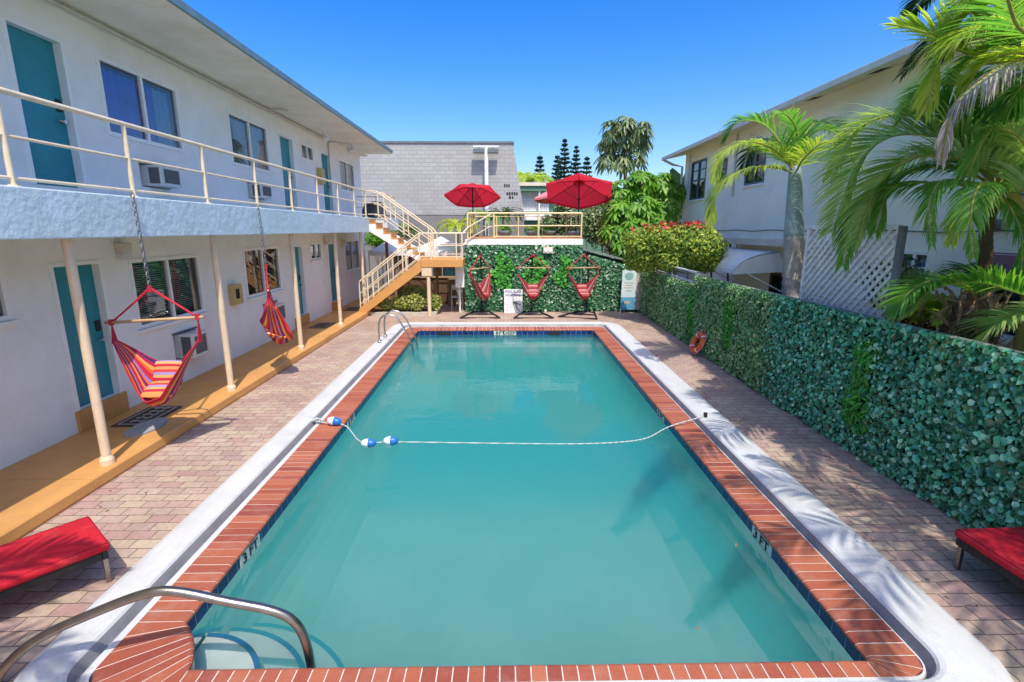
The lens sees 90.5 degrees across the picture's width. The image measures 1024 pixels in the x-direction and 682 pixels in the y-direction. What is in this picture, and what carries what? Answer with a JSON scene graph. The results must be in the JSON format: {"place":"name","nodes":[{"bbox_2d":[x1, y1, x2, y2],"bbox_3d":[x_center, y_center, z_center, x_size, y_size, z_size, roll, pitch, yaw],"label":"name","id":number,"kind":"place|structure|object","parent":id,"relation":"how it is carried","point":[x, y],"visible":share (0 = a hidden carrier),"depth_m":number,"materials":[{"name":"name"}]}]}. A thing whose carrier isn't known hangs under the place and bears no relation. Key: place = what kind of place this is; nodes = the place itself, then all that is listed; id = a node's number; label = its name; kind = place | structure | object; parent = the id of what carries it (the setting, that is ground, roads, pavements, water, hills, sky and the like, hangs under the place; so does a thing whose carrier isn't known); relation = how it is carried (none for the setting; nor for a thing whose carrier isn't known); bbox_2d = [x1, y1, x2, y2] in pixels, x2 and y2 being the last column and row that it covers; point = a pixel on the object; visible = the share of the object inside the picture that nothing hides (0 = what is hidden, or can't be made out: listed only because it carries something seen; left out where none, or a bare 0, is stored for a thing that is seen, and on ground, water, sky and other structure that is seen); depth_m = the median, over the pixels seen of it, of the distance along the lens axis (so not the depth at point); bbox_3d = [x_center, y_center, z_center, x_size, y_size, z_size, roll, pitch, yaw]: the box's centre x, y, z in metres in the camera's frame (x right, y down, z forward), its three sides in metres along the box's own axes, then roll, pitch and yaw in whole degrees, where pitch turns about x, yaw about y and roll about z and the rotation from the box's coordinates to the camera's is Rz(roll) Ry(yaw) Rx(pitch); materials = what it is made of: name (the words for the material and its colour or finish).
{"place":"outdoors","nodes":[
{"label":"outdoors","id":0,"kind":"place"},
{"bbox_2d":[0,289,395,544],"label":"raised walkway","id":1,"kind":"structure","parent":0,"point":[40,488],"depth_m":6.37,"materials":[{"name":"paint"}]},
{"bbox_2d":[124,418,166,437],"bbox_3d":[-4.921,1.159,6.832,0.360,0.020,0.656,0,12,-1],"label":"stepping stone","id":2,"kind":"object","parent":1,"relation":"on","point":[145,427],"visible":1,"depth_m":6.79,"materials":[{"name":"grey tile"}]},
{"bbox_2d":[111,406,182,426],"bbox_3d":[-5.188,1.063,7.247,0.480,0.029,0.800,0,12,-1],"label":"door mat","id":3,"kind":"object","parent":1,"relation":"on","point":[149,413],"depth_m":7.24,"materials":[{"name":"black rubber"}]},
{"bbox_2d":[309,322,335,327],"bbox_3d":[-5.269,-0.440,14.104,0.480,0.020,0.800,0,12,-1],"label":"door mat","id":4,"kind":"object","parent":1,"relation":"on","point":[322,324],"depth_m":14.06,"materials":[{"name":"grey rubber"}]},
{"bbox_2d":[343,307,360,310],"bbox_3d":[-5.315,-1.073,16.984,0.480,0.020,0.750,0,12,-1],"label":"door mat","id":5,"kind":"object","parent":1,"relation":"on","point":[352,309],"depth_m":16.82,"materials":[{"name":"grey rubber"}]},
{"bbox_2d":[0,0,397,469],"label":"motel building","id":6,"kind":"structure","parent":0,"point":[199,135],"depth_m":7.55,"materials":[{"name":"beige paint"}]},
{"bbox_2d":[0,268,20,327],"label":"window","id":7,"kind":"structure","parent":6,"relation":"in","point":[5,308],"depth_m":5.68,"materials":[{"name":"white metal"}]},
{"bbox_2d":[0,13,87,188],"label":"door","id":8,"kind":"structure","parent":6,"relation":"in","point":[36,57],"depth_m":6.29,"materials":[{"name":"teal paint"}]},
{"bbox_2d":[48,260,122,410],"bbox_3d":[-5.765,-0.101,6.838,0.142,1.920,0.820,0,12,-1],"label":"door","id":9,"kind":"structure","parent":6,"relation":"in","point":[91,277],"depth_m":6.94,"materials":[{"name":"teal paint"}]},
{"bbox_2d":[94,54,184,152],"bbox_3d":[-5.830,-3.615,7.918,0.228,1.040,1.760,0,12,-1],"label":"window","id":10,"kind":"structure","parent":6,"relation":"in","point":[125,97],"depth_m":7.85,"materials":[{"name":"white glass"}]},
{"bbox_2d":[104,192,203,406],"bbox_3d":[-4.365,-0.463,6.089,1.161,2.566,0.551,0,12,-1],"label":"hammock chair","id":11,"kind":"object","parent":6,"relation":"hanging from","point":[155,383],"visible":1,"depth_m":6.23,"materials":[{"name":"multicoloured fabric"}]},
{"bbox_2d":[127,254,208,333],"bbox_3d":[-5.809,-0.851,8.526,0.270,1.120,1.840,0,12,-1],"label":"window","id":12,"kind":"structure","parent":6,"relation":"in","point":[169,276],"depth_m":8.50,"materials":[{"name":"white glass"}]},
{"bbox_2d":[226,110,270,173],"bbox_3d":[-5.883,-4.339,11.214,0.228,1.040,1.750,0,12,-1],"label":"window","id":13,"kind":"structure","parent":6,"relation":"in","point":[244,138],"depth_m":11.20,"materials":[{"name":"white glass"}]},
{"bbox_2d":[242,246,284,300],"bbox_3d":[-5.862,-1.610,11.814,0.270,1.130,1.830,0,12,-1],"label":"window","id":14,"kind":"structure","parent":6,"relation":"in","point":[253,258],"depth_m":11.79,"materials":[{"name":"glass"}]},
{"bbox_2d":[257,205,292,343],"bbox_3d":[-4.368,-1.161,9.147,0.577,2.516,1.011,0,12,-1],"label":"hammock chair","id":15,"kind":"object","parent":6,"relation":"hanging from","point":[275,325],"visible":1,"depth_m":9.11,"materials":[{"name":"red fabric"}]},
{"bbox_2d":[278,133,298,209],"bbox_3d":[-5.877,-4.380,13.217,0.142,1.820,0.880,0,12,-1],"label":"door","id":16,"kind":"structure","parent":6,"relation":"in","point":[286,149],"depth_m":13.36,"materials":[{"name":"teal paint"}]},
{"bbox_2d":[288,245,307,317],"bbox_3d":[-5.877,-1.636,13.821,0.142,1.920,0.880,0,12,-1],"label":"door","id":17,"kind":"structure","parent":6,"relation":"in","point":[298,248],"depth_m":14.12,"materials":[{"name":"teal paint"}]},
{"bbox_2d":[300,142,313,162],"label":"window","id":18,"kind":"structure","parent":6,"relation":"in","point":[304,151],"depth_m":14.46,"materials":[{"name":"white metal"}]},
{"bbox_2d":[309,242,323,262],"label":"window","id":19,"kind":"structure","parent":6,"relation":"in","point":[313,255],"depth_m":15.12,"materials":[{"name":"white glass"}]},
{"bbox_2d":[320,151,333,212],"bbox_3d":[-5.924,-5.016,16.108,0.142,1.820,0.900,0,12,-1],"label":"door","id":20,"kind":"structure","parent":6,"relation":"in","point":[324,157],"depth_m":16.31,"materials":[{"name":"teal paint"}]},
{"bbox_2d":[327,242,336,301],"bbox_3d":[-5.924,-2.271,16.711,0.142,1.920,0.900,0,12,-1],"label":"door","id":21,"kind":"structure","parent":6,"relation":"in","point":[329,247],"depth_m":16.83,"materials":[{"name":"teal paint"}]},
{"bbox_2d":[338,158,354,193],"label":"window","id":22,"kind":"structure","parent":6,"relation":"in","point":[344,175],"depth_m":18.15,"materials":[{"name":"white metal"}]},
{"bbox_2d":[344,239,360,273],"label":"window","id":23,"kind":"structure","parent":6,"relation":"in","point":[349,248],"depth_m":18.81,"materials":[{"name":"white metal"}]},
{"bbox_2d":[362,201,385,217],"bbox_3d":[-4.976,-4.712,18.289,0.842,0.620,0.560,0,12,-1],"label":"covered grill","id":24,"kind":"object","parent":6,"relation":"on","point":[371,208],"visible":0.64,"depth_m":18.06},
{"bbox_2d":[360,141,523,285],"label":"block building","id":25,"kind":"structure","parent":0,"point":[419,179],"depth_m":24.84,"materials":[{"name":"grey stone"}]},
{"bbox_2d":[0,299,1023,681],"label":"pool deck pavers","id":26,"kind":"object","parent":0,"point":[152,501],"visible":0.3,"depth_m":5.47,"materials":[{"name":"concrete"}]},
{"bbox_2d":[0,516,111,600],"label":"sun lounger","id":27,"kind":"object","parent":26,"relation":"on","point":[36,559],"visible":1,"depth_m":3.86,"materials":[{"name":"red fabric"},{"name":"steel"}]},
{"bbox_2d":[0,586,315,681],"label":"handrail","id":28,"kind":"object","parent":26,"relation":"on","point":[294,622],"visible":0.95,"depth_m":3.13,"materials":[{"name":"metal"}]},
{"bbox_2d":[368,235,415,294],"bbox_3d":[-4.678,-3.032,20.660,1.709,2.610,2.206,0,12,-1],"label":"canopy tent","id":29,"kind":"object","parent":26,"relation":"on","point":[379,250],"visible":0.38,"depth_m":19.58,"materials":[{"name":"white fabric"}]},
{"bbox_2d":[370,309,439,315],"bbox_3d":[-3.544,-0.968,16.975,2.160,0.140,0.920,0,12,-1],"label":"planter bed","id":30,"kind":"object","parent":26,"relation":"on","point":[378,312],"visible":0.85,"depth_m":16.53,"materials":[{"name":"concrete"}]},
{"bbox_2d":[378,298,400,311],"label":"croton bush","id":31,"kind":"object","parent":30,"relation":"on","point":[387,304],"visible":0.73,"depth_m":16.59,"materials":[{"name":"green plant"}]},
{"bbox_2d":[393,295,412,311],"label":"croton bush","id":32,"kind":"object","parent":30,"relation":"on","point":[402,302],"visible":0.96,"depth_m":16.50,"materials":[{"name":"green plant"}]},
{"bbox_2d":[399,284,426,298],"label":"croton bush","id":33,"kind":"object","parent":30,"relation":"on","point":[409,290],"visible":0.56,"depth_m":16.85,"materials":[{"name":"green plant"}]},
{"bbox_2d":[408,294,425,311],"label":"croton bush","id":34,"kind":"object","parent":30,"relation":"on","point":[418,302],"visible":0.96,"depth_m":16.49,"materials":[{"name":"green plant"}]},
{"bbox_2d":[425,293,442,311],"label":"croton bush","id":35,"kind":"object","parent":30,"relation":"on","point":[436,302],"visible":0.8,"depth_m":16.71,"materials":[{"name":"green plant"}]},
{"bbox_2d":[358,190,490,315],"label":"staircase","id":36,"kind":"structure","parent":26,"relation":"on","point":[424,264],"depth_m":16.53,"materials":[{"name":"metal"}]},
{"bbox_2d":[394,256,465,306],"bbox_3d":[-3.102,-2.310,19.170,3.000,1.820,1.730,0,12,-1],"label":"garden bar","id":37,"kind":"object","parent":26,"relation":"on","point":[446,280],"visible":0.41,"depth_m":18.99,"materials":[{"name":"brown wood"}]},
{"bbox_2d":[405,237,464,270],"bbox_3d":[-2.823,-2.925,20.406,2.500,2.510,2.206,0,12,-1],"label":"canopy tent","id":38,"kind":"object","parent":26,"relation":"on","point":[446,250],"visible":0.45,"depth_m":19.42,"materials":[{"name":"white fabric"}]},
{"bbox_2d":[435,218,479,302],"bbox_3d":[-2.032,-3.011,19.177,1.754,3.206,1.436,0,12,-1],"label":"palm","id":39,"kind":"object","parent":26,"relation":"on","point":[450,225],"visible":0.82,"depth_m":18.80,"materials":[{"name":"green plant"}]},
{"bbox_2d":[451,285,463,309],"bbox_3d":[-1.919,-1.544,17.831,0.424,0.871,0.467,0,12,-1],"label":"folding chair","id":40,"kind":"object","parent":26,"relation":"on","point":[454,287],"visible":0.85,"depth_m":17.84,"materials":[{"name":"white paint"}]},
{"bbox_2d":[460,252,499,318],"bbox_3d":[-1.019,-1.853,16.478,1.285,2.038,1.444,0,12,-1],"label":"hammock chair","id":41,"kind":"object","parent":26,"relation":"on","point":[483,290],"visible":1,"depth_m":16.51,"materials":[{"name":"red fabric"}]},
{"bbox_2d":[504,289,522,312],"bbox_3d":[0.044,-1.335,17.022,0.620,0.799,0.062,0,12,-1],"label":"pool rules sign","id":42,"kind":"object","parent":26,"relation":"on","point":[513,300],"visible":1,"depth_m":17.02,"materials":[{"name":"white plastic"}]},
{"bbox_2d":[14,322,1013,681],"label":"swimming pool","id":43,"kind":"structure","parent":26,"relation":"in","point":[506,548],"depth_m":5.40,"materials":[{"name":"liquid"}]},
{"bbox_2d":[377,310,419,390],"bbox_3d":[-2.814,0.224,12.650,0.900,1.930,0.700,0,12,-1],"label":"pool ladder","id":44,"kind":"object","parent":43,"relation":"attached to","point":[416,367],"visible":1,"depth_m":12.55,"materials":[{"name":"metal"}]},
{"bbox_2d":[307,412,707,447],"bbox_3d":[-0.066,1.259,7.214,5.840,0.337,0.532,0,12,-1],"label":"float rope","id":45,"kind":"object","parent":43,"relation":"on","point":[370,443],"visible":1,"depth_m":7.04,"materials":[{"name":"white rope"},{"name":"blue plastic"},{"name":"white plastic"}]},
{"bbox_2d":[192,335,853,669],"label":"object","id":46,"kind":"structure","parent":43,"relation":"in","point":[813,630],"depth_m":5.28,"materials":[{"name":"teal tile"}]},
{"bbox_2d":[464,212,582,311],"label":"sun deck","id":47,"kind":"structure","parent":26,"relation":"on","point":[503,257],"depth_m":17.01,"materials":[{"name":"plant"}]},
{"bbox_2d":[444,183,500,236],"bbox_3d":[-1.505,-5.025,19.499,2.139,1.992,1.919,0,12,-1],"label":"patio umbrella","id":48,"kind":"object","parent":47,"relation":"on","point":[472,195],"visible":0.98,"depth_m":19.72,"materials":[{"name":"red fabric"}]},
{"bbox_2d":[496,224,512,235],"bbox_3d":[-0.221,-4.033,18.534,0.695,0.468,0.611,5,13,21],"label":"plant pot","id":49,"kind":"object","parent":47,"relation":"on","point":[503,232],"visible":0.85,"depth_m":18.43,"materials":[{"name":"grey stone"}]},
{"bbox_2d":[525,226,539,235],"bbox_3d":[0.805,-4.365,20.116,0.684,0.437,0.682,7,14,28],"label":"plant pot","id":50,"kind":"object","parent":47,"relation":"on","point":[532,232],"visible":0.88,"depth_m":19.99,"materials":[{"name":"grey stone"}]},
{"bbox_2d":[534,192,562,235],"bbox_3d":[1.845,-5.181,20.246,1.964,1.975,1.895,0,12,-1],"label":"patio umbrella","id":51,"kind":"object","parent":47,"relation":"on","point":[542,198],"visible":0.23,"depth_m":20.31,"materials":[{"name":"red fabric"}]},
{"bbox_2d":[541,226,556,235],"bbox_3d":[1.482,-4.431,20.349,0.688,0.466,0.654,0,12,-1],"label":"plant pot","id":52,"kind":"object","parent":47,"relation":"on","point":[550,232],"visible":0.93,"depth_m":20.23,"materials":[{"name":"white ceramic"}]},
{"bbox_2d":[565,224,583,235],"bbox_3d":[2.218,-3.915,18.023,0.730,0.456,0.677,0,12,-1],"label":"plant pot","id":53,"kind":"object","parent":47,"relation":"on","point":[572,232],"visible":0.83,"depth_m":17.87,"materials":[{"name":"grey ceramic"}]},
{"bbox_2d":[546,173,611,236],"bbox_3d":[2.346,-4.711,17.874,2.385,2.077,2.356,0,12,-1],"label":"patio umbrella","id":54,"kind":"object","parent":47,"relation":"on","point":[578,191],"visible":0.95,"depth_m":18.11,"materials":[{"name":"red fabric"}]},
{"bbox_2d":[513,252,553,318],"bbox_3d":[0.671,-1.859,16.463,1.285,2.058,1.444,0,12,-1],"label":"hammock chair","id":55,"kind":"object","parent":26,"relation":"on","point":[532,291],"visible":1,"depth_m":16.41,"materials":[{"name":"red fabric"}]},
{"bbox_2d":[558,252,600,319],"bbox_3d":[2.323,-1.856,16.452,1.285,2.056,1.442,5,13,21],"label":"hammock chair","id":56,"kind":"object","parent":26,"relation":"on","point":[583,291],"visible":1,"depth_m":16.41,"materials":[{"name":"red fabric"}]},
{"bbox_2d":[581,248,637,311],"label":"ivy boundary wall","id":57,"kind":"structure","parent":26,"relation":"on","point":[605,294],"depth_m":17.20,"materials":[{"name":"green plant"}]},
{"bbox_2d":[619,270,642,313],"bbox_3d":[4.014,-1.650,17.028,0.876,1.431,0.417,0,12,-1],"label":"banner stand","id":58,"kind":"object","parent":26,"relation":"on","point":[631,292],"visible":0.87,"depth_m":17.05,"materials":[{"name":"plastic"}]},
{"bbox_2d":[689,331,706,354],"bbox_3d":[4.157,0.031,11.338,0.299,0.567,0.622,0,12,-1],"label":"life ring","id":59,"kind":"object","parent":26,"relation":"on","point":[694,350],"visible":1,"depth_m":11.23,"materials":[{"name":"orange plastic"}]},
{"bbox_2d":[639,269,1023,528],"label":"ivy fence","id":60,"kind":"object","parent":26,"relation":"on","point":[936,418],"visible":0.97,"depth_m":5.84,"materials":[{"name":"green plant"}]},
{"bbox_2d":[656,265,698,282],"bbox_3d":[4.433,-1.827,13.916,0.100,0.496,3.828,0,12,0],"label":"guard rail","id":61,"kind":"object","parent":60,"relation":"on","point":[693,271],"visible":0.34,"depth_m":13.18,"materials":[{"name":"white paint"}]},
{"bbox_2d":[954,527,1023,589],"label":"sun lounger","id":62,"kind":"object","parent":26,"relation":"on","point":[1000,551],"visible":1,"depth_m":3.96,"materials":[{"name":"red fabric"},{"name":"black steel"}]},
{"bbox_2d":[368,243,677,310],"bbox_3d":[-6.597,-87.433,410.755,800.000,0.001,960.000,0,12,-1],"label":"ground","id":63,"kind":"structure","parent":0,"point":[375,288],"depth_m":25.58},
{"bbox_2d":[364,231,384,287],"bbox_3d":[-6.155,-3.662,23.165,1.604,2.751,0.910,-4,13,-19],"label":"shrub","id":64,"kind":"object","parent":63,"relation":"on","point":[371,239],"visible":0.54,"depth_m":22.80,"materials":[{"name":"green plant"}]},
{"bbox_2d":[390,223,419,268],"bbox_3d":[-5.284,-4.034,24.100,1.859,3.075,0.904,0,12,-1],"label":"shrub","id":65,"kind":"object","parent":63,"relation":"on","point":[412,231],"visible":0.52,"depth_m":23.73,"materials":[{"name":"green plant"}]},
{"bbox_2d":[473,145,498,235],"bbox_3d":[-1.237,-6.026,24.870,1.230,6.690,0.300,0,12,-1],"label":"floodlight pole","id":66,"kind":"object","parent":63,"relation":"on","point":[485,150],"visible":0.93,"depth_m":24.17,"materials":[{"name":"white metal"}]},
{"bbox_2d":[462,209,513,235],"bbox_3d":[-1.099,-4.077,22.936,2.394,3.673,1.952,0,12,-1],"label":"palm","id":67,"kind":"object","parent":63,"relation":"on","point":[487,219],"visible":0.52,"depth_m":22.40,"materials":[{"name":"green plant"}]},
{"bbox_2d":[481,207,526,224],"bbox_3d":[-0.410,-4.207,23.226,2.204,3.802,1.800,0,12,-1],"label":"palm","id":68,"kind":"object","parent":63,"relation":"on","point":[507,209],"visible":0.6,"depth_m":22.90,"materials":[{"name":"green plant"}]},
{"bbox_2d":[517,171,554,181],"bbox_3d":[1.135,-9.891,40.871,5.379,7.327,4.335,0,12,-1],"label":"tree","id":69,"kind":"object","parent":63,"relation":"on","point":[524,177],"visible":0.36,"depth_m":39.30,"materials":[{"name":"green plant"}]},
{"bbox_2d":[533,156,546,181],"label":"norfolk pine","id":70,"kind":"object","parent":63,"relation":"on","point":[539,161],"visible":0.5,"depth_m":75.92,"materials":[{"name":"green plant"}]},
{"bbox_2d":[537,211,563,235],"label":"shrub","id":71,"kind":"object","parent":63,"relation":"on","point":[549,221],"visible":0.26,"depth_m":21.81,"materials":[{"name":"green plant"}]},
{"bbox_2d":[551,154,561,179],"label":"norfolk pine","id":72,"kind":"object","parent":63,"relation":"on","point":[555,168],"visible":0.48,"depth_m":79.76,"materials":[{"name":"green plant"}]},
{"bbox_2d":[553,139,572,180],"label":"norfolk pine","id":73,"kind":"object","parent":63,"relation":"on","point":[564,163],"visible":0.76,"depth_m":75.79,"materials":[{"name":"green plant"}]},
{"bbox_2d":[551,205,584,238],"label":"shrub","id":74,"kind":"object","parent":63,"relation":"on","point":[562,209],"visible":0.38,"depth_m":21.94,"materials":[{"name":"green plant"}]},
{"bbox_2d":[571,145,581,175],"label":"norfolk pine","id":75,"kind":"object","parent":63,"relation":"on","point":[576,159],"visible":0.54,"depth_m":77.78,"materials":[{"name":"green plant"}]},
{"bbox_2d":[581,157,592,176],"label":"norfolk pine","id":76,"kind":"object","parent":63,"relation":"on","point":[586,167],"visible":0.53,"depth_m":76.07,"materials":[{"name":"green plant"}]},
{"bbox_2d":[579,204,607,251],"bbox_3d":[3.410,-3.909,21.110,1.381,4.114,1.080,3,13,13],"label":"shrub","id":77,"kind":"object","parent":63,"relation":"on","point":[590,220],"visible":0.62,"depth_m":20.73,"materials":[{"name":"green plant"}]},
{"bbox_2d":[597,217,607,256],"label":"shrub","id":78,"kind":"object","parent":63,"relation":"on","point":[599,225],"visible":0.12,"depth_m":18.81,"materials":[{"name":"green plant"}]},
{"bbox_2d":[593,115,654,188],"bbox_3d":[7.545,-9.928,34.684,4.313,10.001,3.226,0,12,-1],"label":"palm tree","id":79,"kind":"object","parent":63,"relation":"on","point":[626,135],"visible":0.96,"depth_m":33.55,"materials":[{"name":"green plant"}]},
{"bbox_2d":[662,4,1023,348],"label":"neighbour building","id":80,"kind":"structure","parent":63,"relation":"on","point":[750,211],"depth_m":11.00,"materials":[{"name":"white paint"}]},
{"bbox_2d":[687,157,706,201],"bbox_3d":[6.584,-5.606,17.766,0.270,1.380,1.480,0,12,-1],"label":"window","id":81,"kind":"structure","parent":80,"relation":"in","point":[700,180],"depth_m":17.85,"materials":[{"name":"black glass"}]},
{"bbox_2d":[714,152,727,187],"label":"window","id":82,"kind":"structure","parent":80,"relation":"in","point":[724,170],"depth_m":15.99,"materials":[{"name":"grey glass"}]},
{"bbox_2d":[719,232,737,282],"bbox_3d":[6.527,-2.094,15.440,0.060,2.360,0.950,0,12,-1],"label":"door","id":83,"kind":"structure","parent":80,"relation":"in","point":[725,234],"depth_m":15.22,"materials":[{"name":"white paint"}]},
{"bbox_2d":[741,138,767,187],"bbox_3d":[6.650,-4.773,13.701,0.270,1.160,1.180,0,12,-1],"label":"window","id":84,"kind":"structure","parent":80,"relation":"in","point":[757,180],"depth_m":13.77,"materials":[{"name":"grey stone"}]},
{"bbox_2d":[768,272,782,293],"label":"window","id":85,"kind":"structure","parent":80,"relation":"in","point":[779,282],"depth_m":12.90,"materials":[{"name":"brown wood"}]},
{"bbox_2d":[903,251,931,280],"bbox_3d":[6.763,-0.972,8.497,0.228,1.050,0.640,0,12,-1],"label":"window","id":86,"kind":"structure","parent":80,"relation":"in","point":[923,258],"depth_m":8.38,"materials":[{"name":"white metal"}]},
{"bbox_2d":[989,254,1019,345],"bbox_3d":[6.778,-0.434,6.260,0.270,1.180,1.880,0,12,-1],"label":"window","id":87,"kind":"structure","parent":80,"relation":"in","point":[1014,297],"depth_m":6.93,"materials":[{"name":"black metal"}]},
{"bbox_2d":[519,182,614,273],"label":"green house","id":88,"kind":"structure","parent":0,"point":[530,191],"depth_m":31.14,"materials":[{"name":"white paint"}]},
{"bbox_2d":[521,193,548,211],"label":"window","id":89,"kind":"structure","parent":88,"relation":"in","point":[547,205],"depth_m":31.21,"materials":[{"name":"white glass"}]},
{"bbox_2d":[599,233,615,255],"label":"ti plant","id":90,"kind":"object","parent":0,"point":[608,241],"visible":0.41,"depth_m":17.86,"materials":[{"name":"green plant"}]},
{"label":"path","id":91,"kind":"structure","parent":0,"visible":0},
{"bbox_2d":[597,170,686,260],"bbox_3d":[5.006,-3.748,18.592,4.471,4.849,2.288,-5,13,-21],"label":"umbrella tree","id":92,"kind":"object","parent":91,"relation":"on","point":[648,193],"visible":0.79,"depth_m":17.98,"materials":[{"name":"green plant"}]},
{"bbox_2d":[664,168,684,273],"bbox_3d":[6.500,-4.223,20.357,1.707,5.161,0.392,0,12,-1],"label":"banana plant","id":93,"kind":"object","parent":91,"relation":"on","point":[675,173],"visible":0.09,"depth_m":19.83,"materials":[{"name":"green plant"}]},
{"bbox_2d":[621,219,728,281],"bbox_3d":[4.489,-1.907,14.490,1.561,3.066,3.369,-11,16,-41],"label":"blossom hedge","id":94,"kind":"object","parent":91,"relation":"on","point":[690,246],"visible":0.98,"depth_m":13.81,"materials":[{"name":"green plant"}]},
{"bbox_2d":[701,99,868,297],"bbox_3d":[5.042,-1.798,9.618,2.568,4.997,4.812,6,14,26],"label":"palm tree","id":95,"kind":"object","parent":91,"relation":"on","point":[793,155],"visible":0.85,"depth_m":8.83,"materials":[{"name":"green plant"}]},
{"bbox_2d":[799,225,907,320],"bbox_3d":[4.609,-0.203,7.198,0.060,2.805,1.940,0,12,-1],"label":"lattice panel","id":96,"kind":"object","parent":91,"relation":"on","point":[899,243],"visible":0.48,"depth_m":6.81,"materials":[{"name":"white wood"}]},
{"bbox_2d":[855,257,945,320],"bbox_3d":[5.686,-0.068,7.670,0.599,2.384,1.664,0,12,-1],"label":"shrub","id":97,"kind":"object","parent":91,"relation":"on","point":[911,270],"visible":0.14,"depth_m":7.38,"materials":[{"name":"green plant"}]},
{"bbox_2d":[804,81,1023,351],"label":"palm tree","id":98,"kind":"object","parent":91,"relation":"on","point":[1002,161],"visible":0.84,"depth_m":5.25,"materials":[{"name":"green plant"}]},
{"bbox_2d":[896,311,938,330],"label":"shrub","id":99,"kind":"object","parent":91,"relation":"on","point":[908,319],"visible":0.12,"depth_m":6.74,"materials":[{"name":"green plant"}]},
{"bbox_2d":[869,292,966,327],"bbox_3d":[4.974,0.432,6.322,1.131,2.041,1.150,0,12,-1],"label":"garden plant","id":100,"kind":"object","parent":91,"relation":"on","point":[924,316],"visible":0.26,"depth_m":6.10,"materials":[{"name":"green plant"}]},
{"bbox_2d":[874,261,1023,347],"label":"palm tree","id":101,"kind":"object","parent":91,"relation":"on","point":[974,314],"visible":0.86,"depth_m":5.17,"materials":[{"name":"green plant"}]},
{"bbox_2d":[879,0,1023,184],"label":"palm tree","id":102,"kind":"object","parent":91,"relation":"on","point":[946,38],"visible":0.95,"depth_m":4.61,"materials":[{"name":"green plant"}]},
{"bbox_2d":[897,306,1011,334],"bbox_3d":[5.043,0.535,6.044,1.145,1.958,1.146,0,12,-1],"label":"garden plant","id":103,"kind":"object","parent":91,"relation":"on","point":[937,322],"visible":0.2,"depth_m":5.74,"materials":[{"name":"green plant"}]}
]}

